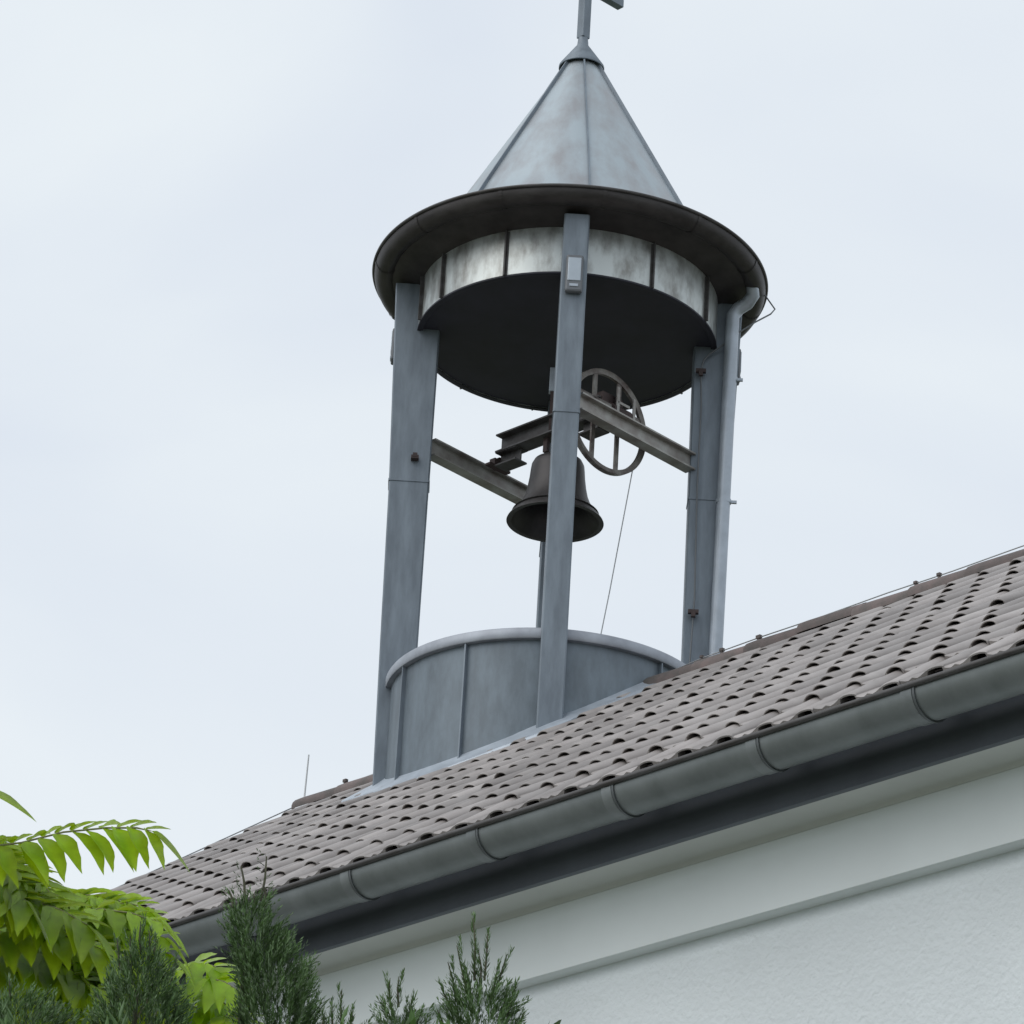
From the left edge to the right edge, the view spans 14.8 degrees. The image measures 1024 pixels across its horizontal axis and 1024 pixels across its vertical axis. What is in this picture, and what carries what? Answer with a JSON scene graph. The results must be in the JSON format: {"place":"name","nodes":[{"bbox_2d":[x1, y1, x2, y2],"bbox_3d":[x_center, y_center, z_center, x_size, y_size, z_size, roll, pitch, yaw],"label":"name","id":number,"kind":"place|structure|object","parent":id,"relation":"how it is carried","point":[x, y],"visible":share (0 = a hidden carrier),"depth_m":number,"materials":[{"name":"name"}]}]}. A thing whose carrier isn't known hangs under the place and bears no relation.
{"place":"outdoors","nodes":[
{"label":"outdoors","id":0,"kind":"place"},
{"bbox_2d":[0,0,1023,894],"label":"sky","id":1,"kind":"structure","parent":0,"point":[199,199],"materials":[{"name":"white"}]},
{"label":"path","id":2,"kind":"structure","parent":0,"visible":0},
{"bbox_2d":[0,973,90,1023],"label":"yew bush","id":3,"kind":"object","parent":2,"relation":"on","point":[41,1010],"visible":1,"depth_m":10.08,"materials":[{"name":"green plant"}]},
{"bbox_2d":[0,791,264,1023],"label":"compound leaf tree","id":4,"kind":"object","parent":2,"relation":"on","point":[56,935],"visible":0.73,"depth_m":12.11,"materials":[{"name":"green plant"}]},
{"bbox_2d":[83,911,200,1023],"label":"yew bush","id":5,"kind":"object","parent":2,"relation":"on","point":[165,1001],"visible":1,"depth_m":10.55,"materials":[{"name":"green plant"}]},
{"bbox_2d":[213,848,329,1023],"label":"yew bush","id":6,"kind":"object","parent":2,"relation":"on","point":[253,970],"visible":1,"depth_m":10.72,"materials":[{"name":"green plant"}]},
{"bbox_2d":[319,982,374,1023],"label":"yew bush","id":7,"kind":"object","parent":2,"relation":"on","point":[341,1017],"visible":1,"depth_m":10.60,"materials":[{"name":"green plant"}]},
{"bbox_2d":[368,968,455,1023],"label":"yew bush","id":8,"kind":"object","parent":2,"relation":"on","point":[410,1017],"visible":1,"depth_m":10.67,"materials":[{"name":"green plant"}]},
{"bbox_2d":[432,911,561,1023],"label":"yew bush","id":9,"kind":"object","parent":2,"relation":"on","point":[505,1014],"visible":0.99,"depth_m":10.63,"materials":[{"name":"green plant"}]},
{"label":"ground","id":10,"kind":"structure","parent":0,"visible":0},
{"bbox_2d":[99,549,1023,1023],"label":"chapel","id":11,"kind":"structure","parent":10,"relation":"on","point":[817,821],"depth_m":15.64,"materials":[{"name":"tile"}]},
{"bbox_2d":[304,755,308,796],"bbox_3d":[-1.234,1.600,23.616,0.018,0.321,0.045,3,-25,1],"label":"lightning rod","id":12,"kind":"object","parent":11,"relation":"on","point":[306,776],"visible":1,"depth_m":23.63,"materials":[{"name":"metal"}]},
{"bbox_2d":[341,36,767,801],"bbox_3d":[0.289,-0.447,22.931,2.349,5.421,2.349,3,-25,1],"label":"bell turret","id":13,"kind":"object","parent":11,"relation":"on","point":[473,296],"visible":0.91,"depth_m":22.63,"materials":[{"name":"metal"}]},
{"bbox_2d":[390,328,393,364],"bbox_3d":[-0.698,-0.972,23.141,0.027,0.210,0.088,3,-25,1],"label":"floodlight","id":14,"kind":"object","parent":13,"relation":"attached to","point":[392,348],"visible":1,"depth_m":23.10,"materials":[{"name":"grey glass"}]},
{"bbox_2d":[485,367,645,541],"bbox_3d":[0.293,-0.370,22.814,0.632,1.015,1.023,21,-30,-32],"label":"church bell","id":15,"kind":"object","parent":13,"relation":"hanging from","point":[527,516],"visible":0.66,"depth_m":22.69,"materials":[{"name":"brown metal"}]},
{"bbox_2d":[600,471,632,633],"bbox_3d":[0.551,0.453,22.404,0.010,1.406,0.354,20,-30,-31],"label":"bell rope","id":16,"kind":"object","parent":15,"relation":"hanging from","point":[616,552],"visible":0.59,"depth_m":22.45,"materials":[{"name":"fabric"}]},
{"bbox_2d":[564,255,583,293],"bbox_3d":[0.351,-1.342,22.213,0.099,0.235,0.046,3,-25,1],"label":"floodlight","id":17,"kind":"object","parent":13,"relation":"attached to","point":[574,274],"visible":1,"depth_m":22.19,"materials":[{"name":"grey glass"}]},
{"bbox_2d":[577,0,623,38],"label":"roof cross","id":18,"kind":"object","parent":13,"relation":"attached to","point":[584,17],"visible":1,"depth_m":24.14,"materials":[{"name":"metal"}]},
{"bbox_2d":[597,387,635,419],"bbox_3d":[0.590,-0.582,22.655,0.134,0.230,0.210,-20,-34,40],"label":"ringing motor","id":19,"kind":"object","parent":13,"relation":"attached to","point":[611,399],"visible":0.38,"depth_m":22.63,"materials":[{"name":"metal"}]},
{"bbox_2d":[688,295,775,662],"bbox_3d":[1.260,-0.028,22.655,0.469,2.863,0.076,7,-25,-7],"label":"lightning conductor","id":20,"kind":"object","parent":13,"relation":"attached to","point":[701,371],"visible":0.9,"depth_m":22.75,"materials":[{"name":"metal"}]},
{"bbox_2d":[737,349,741,385],"bbox_3d":[1.333,-0.851,23.160,0.027,0.210,0.088,3,-25,1],"label":"floodlight","id":21,"kind":"object","parent":13,"relation":"attached to","point":[739,365],"visible":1,"depth_m":23.12,"materials":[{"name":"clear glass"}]},
{"bbox_2d":[118,545,1023,886],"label":"ridge wire","id":22,"kind":"object","parent":11,"relation":"attached to","point":[722,649],"visible":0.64,"depth_m":21.05,"materials":[{"name":"metal"}]}
]}

